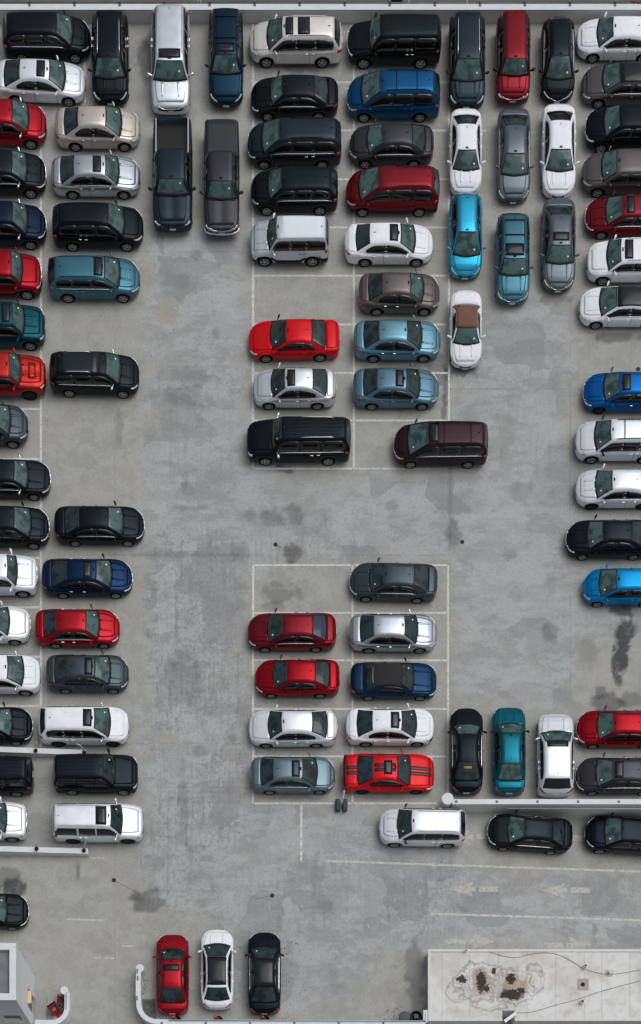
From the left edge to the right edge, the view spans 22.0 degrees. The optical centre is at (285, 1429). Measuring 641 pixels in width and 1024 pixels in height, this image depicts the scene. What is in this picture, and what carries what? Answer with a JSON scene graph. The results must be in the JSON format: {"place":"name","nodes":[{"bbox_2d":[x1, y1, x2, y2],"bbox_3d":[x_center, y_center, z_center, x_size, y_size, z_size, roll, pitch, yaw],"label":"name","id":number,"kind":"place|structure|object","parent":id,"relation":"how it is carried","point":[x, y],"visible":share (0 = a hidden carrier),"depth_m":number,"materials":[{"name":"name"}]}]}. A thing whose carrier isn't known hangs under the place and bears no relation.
{"place":"outdoors","nodes":[
{"label":"outdoors","id":0,"kind":"place"},
{"bbox_2d":[0,943,34,1023],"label":"stair tower","id":1,"kind":"structure","parent":0,"point":[17,986],"depth_m":84.88,"materials":[{"name":"white paint"}]},
{"bbox_2d":[0,747,86,757],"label":"ramp wall","id":2,"kind":"structure","parent":0,"point":[30,752],"depth_m":89.47,"materials":[{"name":"white paint"}]},
{"bbox_2d":[0,846,88,855],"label":"ramp wall","id":3,"kind":"structure","parent":0,"point":[24,851],"depth_m":89.50,"materials":[{"name":"white paint"}]},
{"bbox_2d":[0,23,640,1023],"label":"parking deck","id":4,"kind":"structure","parent":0,"point":[534,635],"depth_m":90.00,"materials":[{"name":"concrete"}]},
{"bbox_2d":[0,796,27,841],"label":"suv","id":5,"kind":"object","parent":4,"relation":"on","point":[13,822],"visible":1,"depth_m":88.94,"materials":[{"name":"silver paint"}]},
{"bbox_2d":[0,399,28,448],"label":"suv","id":6,"kind":"object","parent":4,"relation":"on","point":[14,428],"visible":1,"depth_m":89.00,"materials":[{"name":"grey paint"}]},
{"bbox_2d":[0,894,29,930],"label":"sedan","id":7,"kind":"object","parent":4,"relation":"on","point":[14,912],"visible":1,"depth_m":89.14,"materials":[{"name":"paint"}]},
{"bbox_2d":[0,600,30,645],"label":"sedan","id":8,"kind":"object","parent":4,"relation":"on","point":[15,625],"visible":1,"depth_m":89.14,"materials":[{"name":"silver paint"}]},
{"bbox_2d":[0,755,33,796],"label":"suv","id":9,"kind":"object","parent":4,"relation":"on","point":[16,776],"visible":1,"depth_m":88.39,"materials":[{"name":"black paint"}]},
{"bbox_2d":[0,702,33,745],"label":"sedan","id":10,"kind":"object","parent":4,"relation":"on","point":[16,727],"visible":1,"depth_m":89.13,"materials":[{"name":"paint"}]},
{"bbox_2d":[0,548,37,597],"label":"suv","id":11,"kind":"object","parent":4,"relation":"on","point":[19,575],"visible":1,"depth_m":88.91,"materials":[{"name":"silver paint"}]},
{"bbox_2d":[0,650,40,695],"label":"suv","id":12,"kind":"object","parent":4,"relation":"on","point":[21,674],"visible":1,"depth_m":88.92,"materials":[{"name":"white paint"}]},
{"bbox_2d":[0,246,41,299],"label":"suv","id":13,"kind":"object","parent":4,"relation":"on","point":[21,273],"visible":1,"depth_m":88.91,"materials":[{"name":"red paint"}]},
{"bbox_2d":[0,298,45,350],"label":"suv","id":14,"kind":"object","parent":4,"relation":"on","point":[24,325],"visible":1,"depth_m":88.89,"materials":[{"name":"teal paint"}]},
{"bbox_2d":[0,347,45,399],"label":"pickup truck","id":15,"kind":"object","parent":4,"relation":"on","point":[23,375],"visible":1,"depth_m":88.82,"materials":[{"name":"orange paint"}]},
{"bbox_2d":[0,96,46,149],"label":"suv","id":16,"kind":"object","parent":4,"relation":"on","point":[21,122],"visible":1,"depth_m":88.94,"materials":[{"name":"paint"}]},
{"bbox_2d":[0,198,46,249],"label":"suv","id":17,"kind":"object","parent":4,"relation":"on","point":[21,224],"visible":1,"depth_m":88.94,"materials":[{"name":"blue paint"}]},
{"bbox_2d":[0,146,46,198],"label":"suv","id":18,"kind":"object","parent":4,"relation":"on","point":[22,172],"visible":1,"depth_m":88.96,"materials":[{"name":"black paint"}]},
{"bbox_2d":[0,502,49,549],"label":"suv","id":19,"kind":"object","parent":4,"relation":"on","point":[21,526],"visible":1,"depth_m":88.89,"materials":[{"name":"black paint"}]},
{"bbox_2d":[0,454,50,500],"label":"sedan","id":20,"kind":"object","parent":4,"relation":"on","point":[24,479],"visible":1,"depth_m":89.07,"materials":[{"name":"black paint"}]},
{"bbox_2d":[0,55,85,106],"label":"sedan","id":21,"kind":"object","parent":4,"relation":"on","point":[38,80],"visible":0.95,"depth_m":88.98,"materials":[{"name":"silver paint"}]},
{"bbox_2d":[2,9,90,63],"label":"suv","id":22,"kind":"object","parent":4,"relation":"on","point":[42,35],"visible":0.98,"depth_m":88.75,"materials":[{"name":"black paint"}]},
{"bbox_2d":[35,986,71,1023],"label":"curved wall","id":23,"kind":"structure","parent":4,"relation":"on","point":[64,1017],"depth_m":89.00,"materials":[{"name":"white paint"}]},
{"bbox_2d":[35,604,119,648],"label":"sedan","id":24,"kind":"object","parent":4,"relation":"on","point":[63,627],"visible":1,"depth_m":88.97,"materials":[{"name":"paint"}]},
{"bbox_2d":[38,701,128,746],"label":"suv","id":25,"kind":"object","parent":4,"relation":"on","point":[60,726],"visible":1,"depth_m":88.66,"materials":[{"name":"white paint"}]},
{"bbox_2d":[41,553,132,598],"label":"sedan","id":26,"kind":"object","parent":4,"relation":"on","point":[63,578],"visible":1,"depth_m":88.98,"materials":[{"name":"blue paint"}]},
{"bbox_2d":[46,649,128,693],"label":"sedan","id":27,"kind":"object","parent":4,"relation":"on","point":[69,673],"visible":1,"depth_m":88.95,"materials":[{"name":"grey paint"}]},
{"bbox_2d":[47,252,140,302],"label":"suv","id":28,"kind":"object","parent":4,"relation":"on","point":[71,278],"visible":1,"depth_m":88.74,"materials":[{"name":"teal paint"}]},
{"bbox_2d":[49,349,139,398],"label":"suv","id":29,"kind":"object","parent":4,"relation":"on","point":[72,374],"visible":1,"depth_m":88.69,"materials":[{"name":"black paint"}]},
{"bbox_2d":[53,748,137,794],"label":"suv","id":30,"kind":"object","parent":4,"relation":"on","point":[76,774],"visible":1,"depth_m":88.62,"materials":[{"name":"black paint"}]},
{"bbox_2d":[51,149,140,199],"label":"sedan","id":31,"kind":"object","parent":4,"relation":"on","point":[75,177],"visible":1,"depth_m":89.01,"materials":[{"name":"silver paint"}]},
{"bbox_2d":[52,200,143,251],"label":"suv","id":32,"kind":"object","parent":4,"relation":"on","point":[76,226],"visible":1,"depth_m":88.73,"materials":[{"name":"black paint"}]},
{"bbox_2d":[52,797,143,843],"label":"suv","id":33,"kind":"object","parent":4,"relation":"on","point":[74,823],"visible":1,"depth_m":88.52,"materials":[{"name":"silver paint"}]},
{"bbox_2d":[55,101,140,151],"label":"sedan","id":34,"kind":"object","parent":4,"relation":"on","point":[78,128],"visible":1,"depth_m":89.00,"materials":[{"name":"beige paint"}]},
{"bbox_2d":[54,500,144,546],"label":"sedan","id":35,"kind":"object","parent":4,"relation":"on","point":[76,526],"visible":1,"depth_m":88.98,"materials":[{"name":"black paint"}]},
{"bbox_2d":[88,10,130,105],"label":"suv","id":36,"kind":"object","parent":4,"relation":"on","point":[110,70],"visible":1,"depth_m":88.62,"materials":[{"name":"black paint"}]},
{"bbox_2d":[146,4,193,114],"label":"suv","id":37,"kind":"object","parent":4,"relation":"on","point":[171,74],"visible":1,"depth_m":88.54,"materials":[{"name":"silver paint"}]},
{"bbox_2d":[148,117,195,231],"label":"pickup truck","id":38,"kind":"object","parent":4,"relation":"on","point":[173,189],"visible":1,"depth_m":88.82,"materials":[{"name":"paint"}]},
{"bbox_2d":[153,935,191,1014],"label":"sedan","id":39,"kind":"object","parent":4,"relation":"on","point":[172,956],"visible":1,"depth_m":88.90,"materials":[{"name":"paint"}]},
{"bbox_2d":[197,930,236,1009],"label":"sedan","id":40,"kind":"object","parent":4,"relation":"on","point":[217,951],"visible":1,"depth_m":88.87,"materials":[{"name":"white paint"}]},
{"bbox_2d":[199,119,242,235],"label":"pickup truck","id":41,"kind":"object","parent":4,"relation":"on","point":[222,192],"visible":1,"depth_m":88.75,"materials":[{"name":"grey paint"}]},
{"bbox_2d":[205,8,245,106],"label":"suv","id":42,"kind":"object","parent":4,"relation":"on","point":[226,65],"visible":1,"depth_m":88.67,"materials":[{"name":"blue paint"}]},
{"bbox_2d":[245,932,283,1014],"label":"sedan","id":43,"kind":"object","parent":4,"relation":"on","point":[264,954],"visible":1,"depth_m":88.91,"materials":[{"name":"black paint"}]},
{"bbox_2d":[136,964,425,1023],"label":"curved wall","id":44,"kind":"structure","parent":4,"relation":"on","point":[140,974],"depth_m":89.00,"materials":[{"name":"white paint"}]},
{"bbox_2d":[250,212,329,266],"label":"suv","id":45,"kind":"object","parent":4,"relation":"on","point":[295,239],"visible":1,"depth_m":88.66,"materials":[{"name":"silver paint"}]},
{"bbox_2d":[248,608,336,652],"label":"sedan","id":46,"kind":"object","parent":4,"relation":"on","point":[306,631],"visible":1,"depth_m":88.97,"materials":[{"name":"red paint"}]},
{"bbox_2d":[250,751,334,794],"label":"sedan","id":47,"kind":"object","parent":4,"relation":"on","point":[270,775],"visible":1,"depth_m":88.96,"materials":[{"name":"blue paint"}]},
{"bbox_2d":[248,704,337,748],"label":"sedan","id":48,"kind":"object","parent":4,"relation":"on","point":[315,728],"visible":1,"depth_m":88.95,"materials":[{"name":"silver paint"}]},
{"bbox_2d":[248,314,339,362],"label":"coupe","id":49,"kind":"object","parent":4,"relation":"on","point":[317,340],"visible":1,"depth_m":89.04,"materials":[{"name":"red paint"}]},
{"bbox_2d":[247,115,341,169],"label":"minivan","id":50,"kind":"object","parent":4,"relation":"on","point":[300,141],"visible":0.99,"depth_m":88.66,"materials":[{"name":"paint"}]},
{"bbox_2d":[251,164,338,215],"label":"suv","id":51,"kind":"object","parent":4,"relation":"on","point":[296,189],"visible":1,"depth_m":88.75,"materials":[{"name":"black paint"}]},
{"bbox_2d":[251,70,338,120],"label":"sedan","id":52,"kind":"object","parent":4,"relation":"on","point":[280,96],"visible":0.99,"depth_m":88.99,"materials":[{"name":"black paint"}]},
{"bbox_2d":[253,362,336,409],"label":"sedan","id":53,"kind":"object","parent":4,"relation":"on","point":[301,387],"visible":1,"depth_m":88.98,"materials":[{"name":"silver paint"}]},
{"bbox_2d":[249,14,342,67],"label":"suv","id":54,"kind":"object","parent":4,"relation":"on","point":[306,39],"visible":1,"depth_m":88.75,"materials":[{"name":"paint"}]},
{"bbox_2d":[255,654,339,698],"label":"sedan","id":55,"kind":"object","parent":4,"relation":"on","point":[318,678],"visible":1,"depth_m":88.96,"materials":[{"name":"red paint"}]},
{"bbox_2d":[247,412,350,465],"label":"suv","id":56,"kind":"object","parent":4,"relation":"on","point":[325,440],"visible":1,"depth_m":88.60,"materials":[{"name":"black paint"}]},
{"bbox_2d":[0,24,640,958],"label":"road markings","id":57,"kind":"object","parent":4,"relation":"on","point":[468,890],"visible":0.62,"depth_m":90.00,"materials":[{"name":"grey paint"}]},
{"bbox_2d":[0,0,640,22],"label":"parapet wall","id":58,"kind":"structure","parent":4,"relation":"on","point":[357,13],"depth_m":89.19,"materials":[{"name":"white paint"}]},
{"bbox_2d":[335,790,347,813],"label":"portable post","id":59,"kind":"object","parent":4,"relation":"on","point":[339,803],"visible":1,"depth_m":89.64,"materials":[{"name":"grey"}]},
{"bbox_2d":[342,749,433,794],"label":"coupe","id":60,"kind":"object","parent":4,"relation":"on","point":[364,773],"visible":1,"depth_m":89.02,"materials":[{"name":"red paint"}]},
{"bbox_2d":[344,218,432,266],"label":"sedan","id":61,"kind":"object","parent":4,"relation":"on","point":[382,243],"visible":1,"depth_m":88.98,"materials":[{"name":"white paint"}]},
{"bbox_2d":[346,703,433,746],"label":"sedan","id":62,"kind":"object","parent":4,"relation":"on","point":[369,727],"visible":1,"depth_m":88.96,"materials":[{"name":"white paint"}]},
{"bbox_2d":[349,118,433,168],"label":"sedan","id":63,"kind":"object","parent":4,"relation":"on","point":[387,144],"visible":0.98,"depth_m":88.99,"materials":[{"name":"grey paint"}]},
{"bbox_2d":[346,68,439,122],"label":"minivan","id":64,"kind":"object","parent":4,"relation":"on","point":[398,94],"visible":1,"depth_m":88.68,"materials":[{"name":"blue paint"}]},
{"bbox_2d":[346,163,439,216],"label":"minivan","id":65,"kind":"object","parent":4,"relation":"on","point":[406,189],"visible":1,"depth_m":88.65,"materials":[{"name":"red paint"}]},
{"bbox_2d":[349,608,436,653],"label":"sedan","id":66,"kind":"object","parent":4,"relation":"on","point":[369,633],"visible":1,"depth_m":88.97,"materials":[{"name":"silver paint"}]},
{"bbox_2d":[349,557,437,603],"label":"sedan","id":67,"kind":"object","parent":4,"relation":"on","point":[415,583],"visible":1,"depth_m":88.97,"materials":[{"name":"grey paint"}]},
{"bbox_2d":[350,657,436,700],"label":"convertible","id":68,"kind":"object","parent":4,"relation":"on","point":[370,681],"visible":1,"depth_m":89.04,"materials":[{"name":"blue paint"}]},
{"bbox_2d":[347,12,441,69],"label":"suv","id":69,"kind":"object","parent":4,"relation":"on","point":[396,39],"visible":1,"depth_m":88.67,"materials":[{"name":"black paint"}]},
{"bbox_2d":[352,363,438,410],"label":"sedan","id":70,"kind":"object","parent":4,"relation":"on","point":[373,389],"visible":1,"depth_m":88.98,"materials":[{"name":"blue paint"}]},
{"bbox_2d":[353,314,440,362],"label":"sedan","id":71,"kind":"object","parent":4,"relation":"on","point":[374,341],"visible":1,"depth_m":88.99,"materials":[{"name":"blue paint"}]},
{"bbox_2d":[358,267,439,315],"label":"sedan","id":72,"kind":"object","parent":4,"relation":"on","point":[379,294],"visible":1,"depth_m":88.98,"materials":[{"name":"beige paint"}]},
{"bbox_2d":[378,803,465,847],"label":"suv","id":73,"kind":"object","parent":4,"relation":"on","point":[428,827],"visible":1,"depth_m":88.70,"materials":[{"name":"silver paint"}]},
{"bbox_2d":[393,418,487,468],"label":"minivan","id":74,"kind":"object","parent":4,"relation":"on","point":[464,444],"visible":1,"depth_m":88.61,"materials":[{"name":"red paint"}]},
{"bbox_2d":[446,192,485,279],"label":"hatchback","id":75,"kind":"object","parent":4,"relation":"on","point":[465,248],"visible":1,"depth_m":88.79,"materials":[{"name":"blue metal"}]},
{"bbox_2d":[447,108,485,194],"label":"sedan","id":76,"kind":"object","parent":4,"relation":"on","point":[465,162],"visible":0.98,"depth_m":88.95,"materials":[{"name":"white paint"}]},
{"bbox_2d":[447,290,485,369],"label":"convertible","id":77,"kind":"object","parent":4,"relation":"on","point":[465,336],"visible":1,"depth_m":89.04,"materials":[{"name":"white paint"}]},
{"bbox_2d":[447,708,486,794],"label":"sedan","id":78,"kind":"object","parent":4,"relation":"on","point":[466,731],"visible":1,"depth_m":88.93,"materials":[{"name":"black paint"}]},
{"bbox_2d":[446,11,488,108],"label":"suv","id":79,"kind":"object","parent":4,"relation":"on","point":[465,72],"visible":1,"depth_m":88.62,"materials":[{"name":"paint"}]},
{"bbox_2d":[490,708,529,795],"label":"sedan","id":80,"kind":"object","parent":4,"relation":"on","point":[508,732],"visible":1,"depth_m":88.94,"materials":[{"name":"teal paint"}]},
{"bbox_2d":[493,10,534,103],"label":"suv","id":81,"kind":"object","parent":4,"relation":"on","point":[511,69],"visible":1,"depth_m":88.57,"materials":[{"name":"red paint"}]},
{"bbox_2d":[494,213,533,304],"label":"suv","id":82,"kind":"object","parent":4,"relation":"on","point":[512,267],"visible":1,"depth_m":88.73,"materials":[{"name":"teal paint"}]},
{"bbox_2d":[495,108,533,203],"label":"sedan","id":83,"kind":"object","parent":4,"relation":"on","point":[513,137],"visible":1,"depth_m":88.95,"materials":[{"name":"grey paint"}]},
{"bbox_2d":[486,810,572,854],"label":"sedan","id":84,"kind":"object","parent":4,"relation":"on","point":[546,835],"visible":1,"depth_m":89.54,"materials":[{"name":"black paint"}]},
{"bbox_2d":[427,949,640,1023],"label":"flat roof building","id":85,"kind":"structure","parent":4,"relation":"on","point":[478,986],"depth_m":89.03,"materials":[{"name":"beige concrete"}]},
{"bbox_2d":[577,979,588,989],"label":"roof drain","id":86,"kind":"object","parent":85,"relation":"on","point":[582,984],"visible":1,"depth_m":89.02,"materials":[{"name":"beige"}]},
{"bbox_2d":[440,793,640,818],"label":"ramp wall","id":87,"kind":"structure","parent":4,"relation":"on","point":[577,808],"depth_m":89.32,"materials":[{"name":"white paint"}]},
{"bbox_2d":[535,714,577,797],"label":"suv","id":88,"kind":"object","parent":4,"relation":"on","point":[555,738],"visible":1,"depth_m":88.71,"materials":[{"name":"silver paint"}]},
{"bbox_2d":[539,16,578,103],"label":"hatchback","id":89,"kind":"object","parent":4,"relation":"on","point":[557,71],"visible":1,"depth_m":88.83,"materials":[{"name":"black paint"}]},
{"bbox_2d":[540,104,579,198],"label":"sedan","id":90,"kind":"object","parent":4,"relation":"on","point":[558,145],"visible":1,"depth_m":88.95,"materials":[{"name":"white paint"}]},
{"bbox_2d":[540,199,579,292],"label":"sedan","id":91,"kind":"object","parent":4,"relation":"on","point":[558,238],"visible":1,"depth_m":88.95,"materials":[{"name":"grey paint"}]},
{"bbox_2d":[565,514,640,560],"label":"sedan","id":92,"kind":"object","parent":4,"relation":"on","point":[606,539],"visible":1,"depth_m":88.94,"materials":[{"name":"black paint"}]},
{"bbox_2d":[574,752,640,795],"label":"sedan","id":93,"kind":"object","parent":4,"relation":"on","point":[610,776],"visible":1,"depth_m":88.94,"materials":[{"name":"grey paint"}]},
{"bbox_2d":[575,12,640,63],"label":"sedan","id":94,"kind":"object","parent":4,"relation":"on","point":[616,38],"visible":1,"depth_m":89.02,"materials":[{"name":"white paint"}]},
{"bbox_2d":[575,415,640,463],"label":"suv","id":95,"kind":"object","parent":4,"relation":"on","point":[611,440],"visible":1,"depth_m":88.82,"materials":[{"name":"silver paint"}]},
{"bbox_2d":[575,463,640,509],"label":"sedan","id":96,"kind":"object","parent":4,"relation":"on","point":[608,488],"visible":1,"depth_m":88.97,"materials":[{"name":"silver paint"}]},
{"bbox_2d":[575,705,640,748],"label":"sedan","id":97,"kind":"object","parent":4,"relation":"on","point":[608,729],"visible":1,"depth_m":88.96,"materials":[{"name":"red paint"}]},
{"bbox_2d":[578,281,640,329],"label":"sedan","id":98,"kind":"object","parent":4,"relation":"on","point":[613,306],"visible":1,"depth_m":89.01,"materials":[{"name":"white paint"}]},
{"bbox_2d":[580,58,640,108],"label":"sedan","id":99,"kind":"object","parent":4,"relation":"on","point":[616,83],"visible":1,"depth_m":89.03,"materials":[{"name":"grey paint"}]},
{"bbox_2d":[581,145,640,197],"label":"suv","id":100,"kind":"object","parent":4,"relation":"on","point":[611,171],"visible":1,"depth_m":88.89,"materials":[{"name":"grey paint"}]},
{"bbox_2d":[582,367,640,414],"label":"sedan","id":101,"kind":"object","parent":4,"relation":"on","point":[614,392],"visible":1,"depth_m":89.02,"materials":[{"name":"blue paint"}]},
{"bbox_2d":[582,563,640,607],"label":"hatchback","id":102,"kind":"object","parent":4,"relation":"on","point":[613,587],"visible":1,"depth_m":88.92,"materials":[{"name":"paint"}]},
{"bbox_2d":[584,101,640,152],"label":"suv","id":103,"kind":"object","parent":4,"relation":"on","point":[617,126],"visible":1,"depth_m":88.87,"materials":[{"name":"blue paint"}]},
{"bbox_2d":[584,190,640,239],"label":"sedan","id":104,"kind":"object","parent":4,"relation":"on","point":[613,216],"visible":1,"depth_m":89.04,"materials":[{"name":"red paint"}]},
{"bbox_2d":[584,813,640,855],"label":"suv","id":105,"kind":"object","parent":4,"relation":"on","point":[613,834],"visible":1,"depth_m":90.19,"materials":[{"name":"blue paint"}]},
{"bbox_2d":[586,234,640,285],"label":"suv","id":106,"kind":"object","parent":4,"relation":"on","point":[618,260],"visible":1,"depth_m":88.91,"materials":[{"name":"white paint"}]},
{"bbox_2d":[0,0,640,3],"bbox_3d":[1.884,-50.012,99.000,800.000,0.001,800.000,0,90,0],"label":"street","id":107,"kind":"structure","parent":0,"point":[316,1],"depth_m":99.00,"materials":[{"name":"grey asphalt"}]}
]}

